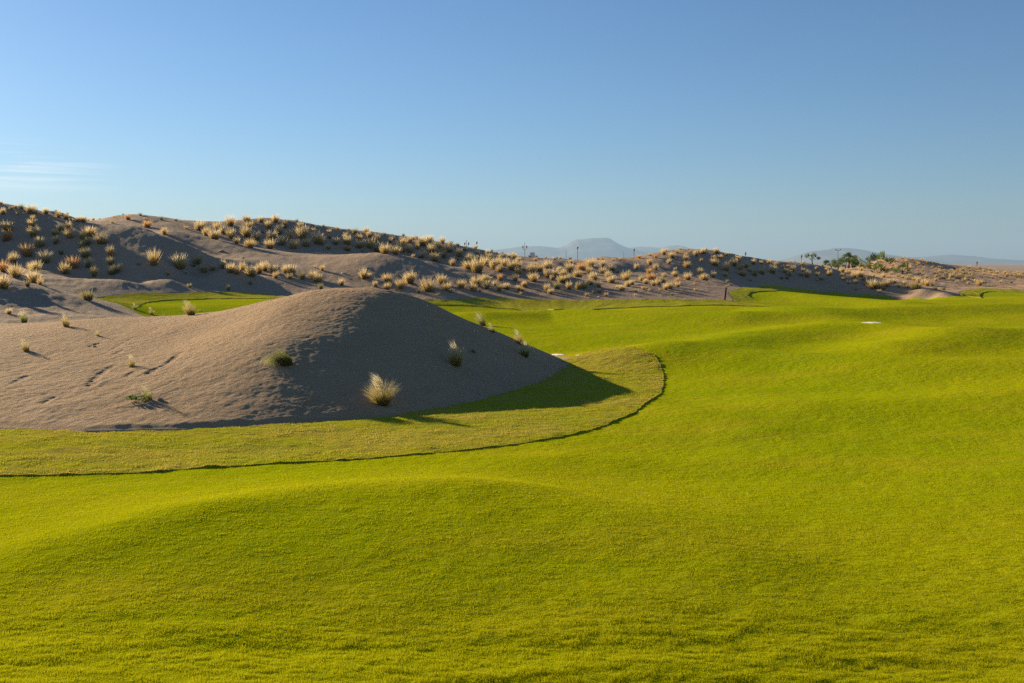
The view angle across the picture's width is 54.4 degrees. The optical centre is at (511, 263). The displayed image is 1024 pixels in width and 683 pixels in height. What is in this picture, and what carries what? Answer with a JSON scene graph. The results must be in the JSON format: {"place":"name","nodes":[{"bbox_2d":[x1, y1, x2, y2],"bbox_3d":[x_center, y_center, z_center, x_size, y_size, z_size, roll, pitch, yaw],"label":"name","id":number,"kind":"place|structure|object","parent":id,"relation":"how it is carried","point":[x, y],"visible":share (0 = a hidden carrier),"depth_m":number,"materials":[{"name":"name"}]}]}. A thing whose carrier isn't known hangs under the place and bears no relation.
{"place":"outdoors","nodes":[
{"label":"outdoors","id":0,"kind":"place"},
{"bbox_2d":[19,339,28,351],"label":"feather grass","id":1,"kind":"object","parent":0,"point":[25,348],"depth_m":26.36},
{"bbox_2d":[61,315,69,326],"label":"feather grass","id":2,"kind":"object","parent":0,"point":[66,324],"depth_m":29.75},
{"bbox_2d":[141,384,153,400],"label":"feather grass","id":3,"kind":"object","parent":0,"point":[148,397],"depth_m":21.17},
{"bbox_2d":[182,300,196,315],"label":"feather grass","id":4,"kind":"object","parent":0,"point":[188,312],"depth_m":31.00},
{"bbox_2d":[0,288,569,432],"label":"sand mound","id":5,"kind":"object","parent":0,"point":[204,370],"visible":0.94,"depth_m":24.05,"materials":[{"name":"sand"}]},
{"bbox_2d":[125,393,145,401],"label":"leafy weed","id":6,"kind":"object","parent":5,"relation":"on","point":[132,396],"visible":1,"depth_m":21.09,"materials":[{"name":"green plant"}]},
{"bbox_2d":[260,345,292,368],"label":"low green shrub","id":7,"kind":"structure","parent":5,"relation":"on","point":[282,360],"depth_m":22.81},
{"bbox_2d":[474,312,485,325],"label":"feather grass","id":8,"kind":"object","parent":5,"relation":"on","point":[481,322],"depth_m":44.86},
{"bbox_2d":[0,346,663,475],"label":"rough grass apron","id":9,"kind":"object","parent":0,"point":[208,443],"visible":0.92,"depth_m":18.94,"materials":[{"name":"plant"}]},
{"bbox_2d":[358,372,401,405],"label":"feather grass","id":10,"kind":"object","parent":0,"point":[379,397],"depth_m":21.43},
{"bbox_2d":[445,341,466,366],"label":"feather grass","id":11,"kind":"object","parent":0,"point":[456,359],"depth_m":24.88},
{"bbox_2d":[0,291,1023,682],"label":"fairway","id":12,"kind":"structure","parent":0,"point":[780,351],"depth_m":12.30,"materials":[{"name":"plant"}]},
{"bbox_2d":[0,387,1023,682],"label":"fairway grass","id":13,"kind":"structure","parent":0,"point":[218,659],"depth_m":9.18,"materials":[{"name":"plant"}]},
{"bbox_2d":[0,203,1023,322],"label":"sand dunes","id":14,"kind":"structure","parent":0,"point":[133,240],"depth_m":67.74,"materials":[{"name":"sand"}]},
{"bbox_2d":[0,273,10,288],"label":"grass tussock","id":15,"kind":"object","parent":14,"relation":"on","point":[3,282],"depth_m":44.27,"materials":[{"name":"plant"}]},
{"bbox_2d":[0,260,10,271],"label":"grass tussock","id":16,"kind":"object","parent":14,"relation":"on","point":[4,267],"depth_m":57.64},
{"bbox_2d":[0,228,13,240],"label":"grass tussock","id":17,"kind":"object","parent":14,"relation":"on","point":[7,236],"depth_m":67.85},
{"bbox_2d":[0,220,14,230],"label":"grass tussock","id":18,"kind":"object","parent":14,"relation":"on","point":[7,227],"depth_m":69.20,"materials":[{"name":"plant"}]},
{"bbox_2d":[7,251,18,262],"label":"grass tussock","id":19,"kind":"object","parent":14,"relation":"on","point":[13,259],"depth_m":63.12,"materials":[{"name":"plant"}]},
{"bbox_2d":[6,264,23,277],"bbox_3d":[-28.021,0.337,56.079,1.209,1.008,1.225,0,0,12],"label":"grass tussock","id":20,"kind":"object","parent":14,"relation":"on","point":[14,274],"depth_m":55.95,"materials":[{"name":"plant"}]},
{"bbox_2d":[19,309,28,322],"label":"feather grass","id":21,"kind":"object","parent":14,"relation":"on","point":[23,319],"depth_m":38.67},
{"bbox_2d":[18,243,33,255],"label":"grass tussock","id":22,"kind":"object","parent":14,"relation":"on","point":[28,251],"depth_m":65.05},
{"bbox_2d":[25,203,36,213],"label":"grass tussock","id":23,"kind":"object","parent":14,"relation":"on","point":[29,210],"depth_m":72.11,"materials":[{"name":"plant"}]},
{"bbox_2d":[26,270,40,283],"bbox_3d":[-26.233,0.629,54.494,1.033,1.035,1.047,0,0,-15],"label":"grass tussock","id":24,"kind":"object","parent":14,"relation":"on","point":[35,276],"depth_m":54.39,"materials":[{"name":"plant"}]},
{"bbox_2d":[26,226,40,237],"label":"grass tussock","id":25,"kind":"object","parent":14,"relation":"on","point":[34,233],"depth_m":68.31,"materials":[{"name":"plant"}]},
{"bbox_2d":[28,260,42,271],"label":"grass tussock","id":26,"kind":"object","parent":14,"relation":"on","point":[35,267],"depth_m":59.83,"materials":[{"name":"plant"}]},
{"bbox_2d":[32,235,46,246],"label":"grass tussock","id":27,"kind":"object","parent":14,"relation":"on","point":[39,243],"depth_m":66.81,"materials":[{"name":"plant"}]},
{"bbox_2d":[36,251,52,262],"bbox_3d":[-30.103,-0.479,64.129,1.290,1.026,1.484,0,0,27],"label":"grass tussock","id":28,"kind":"object","parent":14,"relation":"on","point":[47,259],"depth_m":63.99,"materials":[{"name":"plant"}]},
{"bbox_2d":[59,261,70,273],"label":"grass tussock","id":29,"kind":"object","parent":14,"relation":"on","point":[66,269],"depth_m":61.65,"materials":[{"name":"plant"}]},
{"bbox_2d":[62,230,77,237],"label":"grass tussock","id":30,"kind":"object","parent":14,"relation":"on","point":[68,234],"depth_m":67.84,"materials":[{"name":"plant"}]},
{"bbox_2d":[63,255,83,267],"bbox_3d":[-27.924,-0.150,63.354,1.272,0.969,1.440,0,0,-34],"label":"grass tussock","id":31,"kind":"object","parent":14,"relation":"on","point":[73,264],"depth_m":63.14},
{"bbox_2d":[78,247,91,257],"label":"grass tussock","id":32,"kind":"object","parent":14,"relation":"on","point":[84,254],"depth_m":64.86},
{"bbox_2d":[78,290,94,300],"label":"grass tussock","id":33,"kind":"object","parent":14,"relation":"on","point":[86,296],"depth_m":45.33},
{"bbox_2d":[79,225,97,236],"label":"grass tussock","id":34,"kind":"object","parent":14,"relation":"on","point":[88,233],"depth_m":67.77,"materials":[{"name":"plant"}]},
{"bbox_2d":[89,264,98,276],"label":"grass tussock","id":35,"kind":"object","parent":14,"relation":"on","point":[94,272],"depth_m":61.77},
{"bbox_2d":[92,232,108,243],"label":"grass tussock","id":36,"kind":"object","parent":14,"relation":"on","point":[101,240],"depth_m":66.47,"materials":[{"name":"plant"}]},
{"bbox_2d":[106,244,114,256],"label":"grass tussock","id":37,"kind":"object","parent":14,"relation":"on","point":[110,252],"depth_m":64.63,"materials":[{"name":"plant"}]},
{"bbox_2d":[106,266,120,274],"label":"grass tussock","id":38,"kind":"object","parent":14,"relation":"on","point":[111,271],"depth_m":62.06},
{"bbox_2d":[145,246,161,265],"bbox_3d":[-22.710,-0.508,62.975,1.156,1.354,1.329,0,0,26],"label":"grass tussock","id":39,"kind":"object","parent":14,"relation":"on","point":[153,261],"depth_m":62.85,"materials":[{"name":"plant"}]},
{"bbox_2d":[169,252,189,268],"bbox_3d":[-21.368,-0.236,64.004,1.522,1.234,1.547,0,0,-24],"label":"grass tussock","id":40,"kind":"object","parent":14,"relation":"on","point":[182,263],"depth_m":63.75,"materials":[{"name":"plant"}]},
{"bbox_2d":[99,292,281,307],"bbox_3d":[-17.136,1.874,53.464,7.819,0.515,14.190,0,0,33],"label":"rough grass collar","id":41,"kind":"object","parent":14,"relation":"on","point":[138,299],"visible":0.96,"depth_m":55.13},
{"bbox_2d":[191,253,203,264],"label":"grass tussock","id":42,"kind":"object","parent":14,"relation":"on","point":[198,261],"depth_m":65.86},
{"bbox_2d":[193,220,205,229],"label":"grass tussock","id":43,"kind":"object","parent":14,"relation":"on","point":[199,227],"depth_m":85.60,"materials":[{"name":"plant"}]},
{"bbox_2d":[199,264,209,272],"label":"grass tussock","id":44,"kind":"object","parent":14,"relation":"on","point":[204,269],"depth_m":65.37,"materials":[{"name":"plant"}]},
{"bbox_2d":[207,229,220,239],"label":"grass tussock","id":45,"kind":"object","parent":14,"relation":"on","point":[212,235],"depth_m":79.81,"materials":[{"name":"plant"}]},
{"bbox_2d":[218,224,230,233],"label":"grass tussock","id":46,"kind":"object","parent":14,"relation":"on","point":[222,230],"depth_m":85.10,"materials":[{"name":"plant"}]},
{"bbox_2d":[222,216,237,225],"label":"grass tussock","id":47,"kind":"object","parent":14,"relation":"on","point":[229,222],"depth_m":87.60,"materials":[{"name":"plant"}]},
{"bbox_2d":[225,226,235,238],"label":"grass tussock","id":48,"kind":"object","parent":14,"relation":"on","point":[230,235],"depth_m":83.72,"materials":[{"name":"plant"}]},
{"bbox_2d":[226,262,238,272],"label":"grass tussock","id":49,"kind":"object","parent":14,"relation":"on","point":[231,268],"depth_m":63.09,"materials":[{"name":"plant"}]},
{"bbox_2d":[239,224,253,236],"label":"grass tussock","id":50,"kind":"object","parent":14,"relation":"on","point":[246,232],"depth_m":84.99,"materials":[{"name":"plant"}]},
{"bbox_2d":[243,239,256,247],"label":"grass tussock","id":51,"kind":"object","parent":14,"relation":"on","point":[248,244],"depth_m":77.07,"materials":[{"name":"plant"}]},
{"bbox_2d":[244,264,258,276],"bbox_3d":[-16.621,0.388,63.282,1.154,0.949,1.105,0,0,-22],"label":"grass tussock","id":52,"kind":"object","parent":14,"relation":"on","point":[251,272],"depth_m":63.18,"materials":[{"name":"plant"}]},
{"bbox_2d":[251,230,261,240],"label":"grass tussock","id":53,"kind":"object","parent":14,"relation":"on","point":[255,237],"depth_m":84.32,"materials":[{"name":"plant"}]},
{"bbox_2d":[263,239,275,248],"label":"grass tussock","id":54,"kind":"object","parent":14,"relation":"on","point":[270,245],"depth_m":81.58,"materials":[{"name":"plant"}]},
{"bbox_2d":[266,230,277,239],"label":"grass tussock","id":55,"kind":"object","parent":14,"relation":"on","point":[273,236],"depth_m":84.88,"materials":[{"name":"plant"}]},
{"bbox_2d":[266,263,278,272],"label":"grass tussock","id":56,"kind":"object","parent":14,"relation":"on","point":[272,269],"depth_m":66.81,"materials":[{"name":"plant"}]},
{"bbox_2d":[275,236,289,245],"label":"grass tussock","id":57,"kind":"object","parent":14,"relation":"on","point":[281,242],"depth_m":83.98,"materials":[{"name":"plant"}]},
{"bbox_2d":[286,264,296,274],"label":"grass tussock","id":58,"kind":"object","parent":14,"relation":"on","point":[291,269],"depth_m":66.74,"materials":[{"name":"plant"}]},
{"bbox_2d":[294,225,311,238],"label":"grass tussock","id":59,"kind":"object","parent":14,"relation":"on","point":[303,235],"depth_m":85.82,"materials":[{"name":"plant"}]},
{"bbox_2d":[301,238,310,246],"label":"grass tussock","id":60,"kind":"object","parent":14,"relation":"on","point":[306,243],"depth_m":84.26,"materials":[{"name":"plant"}]},
{"bbox_2d":[308,231,325,244],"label":"grass tussock","id":61,"kind":"object","parent":14,"relation":"on","point":[320,241],"depth_m":84.96,"materials":[{"name":"plant"}]},
{"bbox_2d":[313,272,322,282],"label":"grass tussock","id":62,"kind":"object","parent":14,"relation":"on","point":[317,277],"depth_m":65.22,"materials":[{"name":"plant"}]},
{"bbox_2d":[354,239,365,247],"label":"grass tussock","id":63,"kind":"object","parent":14,"relation":"on","point":[360,244],"depth_m":86.67,"materials":[{"name":"plant"}]},
{"bbox_2d":[359,267,366,278],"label":"grass tussock","id":64,"kind":"object","parent":14,"relation":"on","point":[363,275],"depth_m":65.92,"materials":[{"name":"plant"}]},
{"bbox_2d":[363,236,377,247],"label":"grass tussock","id":65,"kind":"object","parent":14,"relation":"on","point":[371,243],"depth_m":86.93,"materials":[{"name":"plant"}]},
{"bbox_2d":[369,240,381,251],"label":"grass tussock","id":66,"kind":"object","parent":14,"relation":"on","point":[376,248],"depth_m":86.47,"materials":[{"name":"plant"}]},
{"bbox_2d":[378,242,390,253],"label":"grass tussock","id":67,"kind":"object","parent":14,"relation":"on","point":[384,250],"depth_m":71.45,"materials":[{"name":"plant"}]},
{"bbox_2d":[380,273,393,281],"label":"grass tussock","id":68,"kind":"object","parent":14,"relation":"on","point":[389,278],"depth_m":65.31,"materials":[{"name":"plant"}]},
{"bbox_2d":[389,244,400,254],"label":"grass tussock","id":69,"kind":"object","parent":14,"relation":"on","point":[395,251],"depth_m":71.09,"materials":[{"name":"plant"}]},
{"bbox_2d":[394,278,405,288],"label":"grass tussock","id":70,"kind":"object","parent":14,"relation":"on","point":[401,285],"depth_m":63.95,"materials":[{"name":"plant"}]},
{"bbox_2d":[402,270,415,283],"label":"grass tussock","id":71,"kind":"object","parent":14,"relation":"on","point":[406,279],"depth_m":65.19,"materials":[{"name":"plant"}]},
{"bbox_2d":[405,273,416,283],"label":"grass tussock","id":72,"kind":"object","parent":14,"relation":"on","point":[409,278],"depth_m":65.13,"materials":[{"name":"plant"}]},
{"bbox_2d":[416,234,428,245],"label":"grass tussock","id":73,"kind":"object","parent":14,"relation":"on","point":[421,242],"depth_m":87.28,"materials":[{"name":"plant"}]},
{"bbox_2d":[417,276,437,291],"bbox_3d":[-5.373,1.267,63.459,1.542,1.167,1.476,0,0,8],"label":"grass tussock","id":74,"kind":"object","parent":14,"relation":"on","point":[430,287],"depth_m":63.31,"materials":[{"name":"plant"}]},
{"bbox_2d":[426,243,436,252],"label":"grass tussock","id":75,"kind":"object","parent":14,"relation":"on","point":[432,249],"depth_m":85.70,"materials":[{"name":"plant"}]},
{"bbox_2d":[429,252,439,261],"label":"grass tussock","id":76,"kind":"object","parent":14,"relation":"on","point":[435,257],"depth_m":83.85,"materials":[{"name":"plant"}]},
{"bbox_2d":[435,273,448,283],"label":"grass tussock","id":77,"kind":"object","parent":14,"relation":"on","point":[441,280],"depth_m":65.00,"materials":[{"name":"plant"}]},
{"bbox_2d":[441,280,452,290],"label":"grass tussock","id":78,"kind":"object","parent":14,"relation":"on","point":[447,287],"depth_m":63.58,"materials":[{"name":"plant"}]},
{"bbox_2d":[442,244,453,251],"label":"grass tussock","id":79,"kind":"object","parent":14,"relation":"on","point":[448,248],"depth_m":85.96,"materials":[{"name":"plant"}]},
{"bbox_2d":[456,279,467,287],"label":"grass tussock","id":80,"kind":"object","parent":14,"relation":"on","point":[460,284],"depth_m":64.30,"materials":[{"name":"plant"}]},
{"bbox_2d":[460,260,473,269],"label":"grass tussock","id":81,"kind":"object","parent":14,"relation":"on","point":[467,266],"depth_m":69.98,"materials":[{"name":"plant"}]},
{"bbox_2d":[468,275,483,285],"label":"grass tussock","id":82,"kind":"object","parent":14,"relation":"on","point":[478,280],"depth_m":65.23,"materials":[{"name":"plant"}]},
{"bbox_2d":[469,254,485,272],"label":"grass tussock","id":83,"kind":"object","parent":14,"relation":"on","point":[478,267],"depth_m":69.27,"materials":[{"name":"plant"}]},
{"bbox_2d":[479,279,491,288],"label":"grass tussock","id":84,"kind":"object","parent":14,"relation":"on","point":[485,285],"depth_m":64.59,"materials":[{"name":"plant"}]},
{"bbox_2d":[488,257,499,268],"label":"grass tussock","id":85,"kind":"object","parent":14,"relation":"on","point":[493,264],"depth_m":70.43,"materials":[{"name":"plant"}]},
{"bbox_2d":[0,200,1023,297],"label":"tussocks","id":86,"kind":"object","parent":14,"relation":"on","point":[1016,274],"visible":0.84,"depth_m":89.45,"materials":[{"name":"plant"}]},
{"bbox_2d":[506,259,520,269],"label":"grass tussock","id":87,"kind":"object","parent":14,"relation":"on","point":[511,265],"depth_m":69.94,"materials":[{"name":"plant"}]},
{"bbox_2d":[527,263,537,272],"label":"grass tussock","id":88,"kind":"object","parent":14,"relation":"on","point":[531,269],"depth_m":68.96,"materials":[{"name":"plant"}]},
{"bbox_2d":[527,271,537,281],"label":"grass tussock","id":89,"kind":"object","parent":14,"relation":"on","point":[532,278],"depth_m":67.19,"materials":[{"name":"plant"}]},
{"bbox_2d":[542,259,553,268],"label":"grass tussock","id":90,"kind":"object","parent":14,"relation":"on","point":[547,265],"depth_m":76.16,"materials":[{"name":"plant"}]},
{"bbox_2d":[563,261,575,271],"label":"grass tussock","id":91,"kind":"object","parent":14,"relation":"on","point":[569,268],"depth_m":75.08,"materials":[{"name":"plant"}]},
{"bbox_2d":[571,269,583,276],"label":"grass tussock","id":92,"kind":"object","parent":14,"relation":"on","point":[577,274],"depth_m":72.08,"materials":[{"name":"plant"}]},
{"bbox_2d":[587,271,598,279],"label":"grass tussock","id":93,"kind":"object","parent":14,"relation":"on","point":[593,276],"depth_m":70.16,"materials":[{"name":"plant"}]},
{"bbox_2d":[423,298,764,310],"bbox_3d":[4.152,2.528,57.438,22.073,0.757,11.872,0,0,0],"label":"rough grass border","id":94,"kind":"object","parent":14,"relation":"on","point":[520,304],"visible":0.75,"depth_m":60.70,"materials":[{"name":"plant"}]},
{"bbox_2d":[618,271,630,280],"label":"grass tussock","id":95,"kind":"object","parent":14,"relation":"on","point":[625,277],"depth_m":70.53,"materials":[{"name":"plant"}]},
{"bbox_2d":[721,262,731,271],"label":"grass tussock","id":96,"kind":"object","parent":14,"relation":"on","point":[726,268],"depth_m":83.05,"materials":[{"name":"plant"}]},
{"bbox_2d":[804,252,820,263],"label":"palm tree","id":97,"kind":"object","parent":14,"relation":"on","point":[812,256],"visible":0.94,"depth_m":120.03,"materials":[{"name":"green plant"}]},
{"bbox_2d":[822,259,839,267],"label":"palm tree","id":98,"kind":"object","parent":14,"relation":"on","point":[826,261],"visible":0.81,"depth_m":125.22,"materials":[{"name":"green plant"}]},
{"bbox_2d":[833,258,856,268],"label":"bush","id":99,"kind":"object","parent":14,"relation":"on","point":[836,264],"visible":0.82,"depth_m":121.95,"materials":[{"name":"green plant"}]},
{"bbox_2d":[839,252,858,267],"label":"palm tree","id":100,"kind":"object","parent":14,"relation":"on","point":[848,255],"visible":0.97,"depth_m":120.91,"materials":[{"name":"green plant"}]},
{"bbox_2d":[865,279,881,288],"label":"grass tussock","id":101,"kind":"object","parent":14,"relation":"on","point":[874,285],"depth_m":86.57,"materials":[{"name":"plant"}]},
{"bbox_2d":[870,264,889,272],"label":"palm tree","id":102,"kind":"object","parent":14,"relation":"on","point":[876,268],"visible":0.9,"depth_m":109.62,"materials":[{"name":"green plant"}]},
{"bbox_2d":[865,251,895,270],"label":"palm tree","id":103,"kind":"object","parent":14,"relation":"on","point":[875,256],"visible":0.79,"depth_m":111.95,"materials":[{"name":"green plant"}]},
{"bbox_2d":[893,263,909,273],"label":"palm tree","id":104,"kind":"object","parent":14,"relation":"on","point":[903,266],"visible":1,"depth_m":107.92,"materials":[{"name":"green plant"}]},
{"bbox_2d":[908,281,923,289],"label":"grass tussock","id":105,"kind":"object","parent":14,"relation":"on","point":[914,286],"depth_m":84.75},
{"bbox_2d":[0,0,1023,260],"label":"sky","id":106,"kind":"structure","parent":0,"point":[777,130],"materials":[{"name":"blue"}]},
{"bbox_2d":[513,329,524,344],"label":"feather grass","id":107,"kind":"object","parent":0,"point":[519,340],"depth_m":30.29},
{"bbox_2d":[518,340,530,357],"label":"feather grass","id":108,"kind":"object","parent":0,"point":[525,352],"depth_m":28.74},
{"bbox_2d":[493,238,650,259],"bbox_3d":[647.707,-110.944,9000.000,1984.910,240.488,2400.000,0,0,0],"label":"mountain","id":109,"kind":"structure","parent":0,"point":[589,248],"depth_m":8549.64,"materials":[{"name":"stone"}]},
{"bbox_2d":[630,245,691,252],"bbox_3d":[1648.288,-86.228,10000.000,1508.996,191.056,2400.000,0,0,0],"label":"mountain","id":110,"kind":"structure","parent":0,"point":[653,249],"depth_m":9844.40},
{"bbox_2d":[729,285,838,300],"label":"rough grass corner","id":111,"kind":"object","parent":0,"point":[741,294],"visible":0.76,"depth_m":69.61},
{"bbox_2d":[780,248,982,263],"bbox_3d":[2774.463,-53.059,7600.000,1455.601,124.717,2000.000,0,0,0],"label":"mountain","id":112,"kind":"structure","parent":0,"point":[830,254],"depth_m":7264.91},
{"bbox_2d":[815,264,1023,271],"bbox_3d":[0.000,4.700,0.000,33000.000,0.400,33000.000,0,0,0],"label":"desert plain","id":113,"kind":"structure","parent":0,"point":[1014,267],"depth_m":1356.95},
{"bbox_2d":[839,258,1023,289],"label":"pale sand hills","id":114,"kind":"structure","parent":0,"point":[1005,283],"depth_m":109.28,"materials":[{"name":"sand"}]},
{"bbox_2d":[892,255,1023,263],"bbox_3d":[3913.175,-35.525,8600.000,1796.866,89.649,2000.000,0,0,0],"label":"mountain","id":115,"kind":"structure","parent":0,"point":[960,259],"depth_m":8076.36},
{"bbox_2d":[960,288,1023,297],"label":"grass","id":116,"kind":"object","parent":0,"point":[975,293],"visible":0.98,"depth_m":91.01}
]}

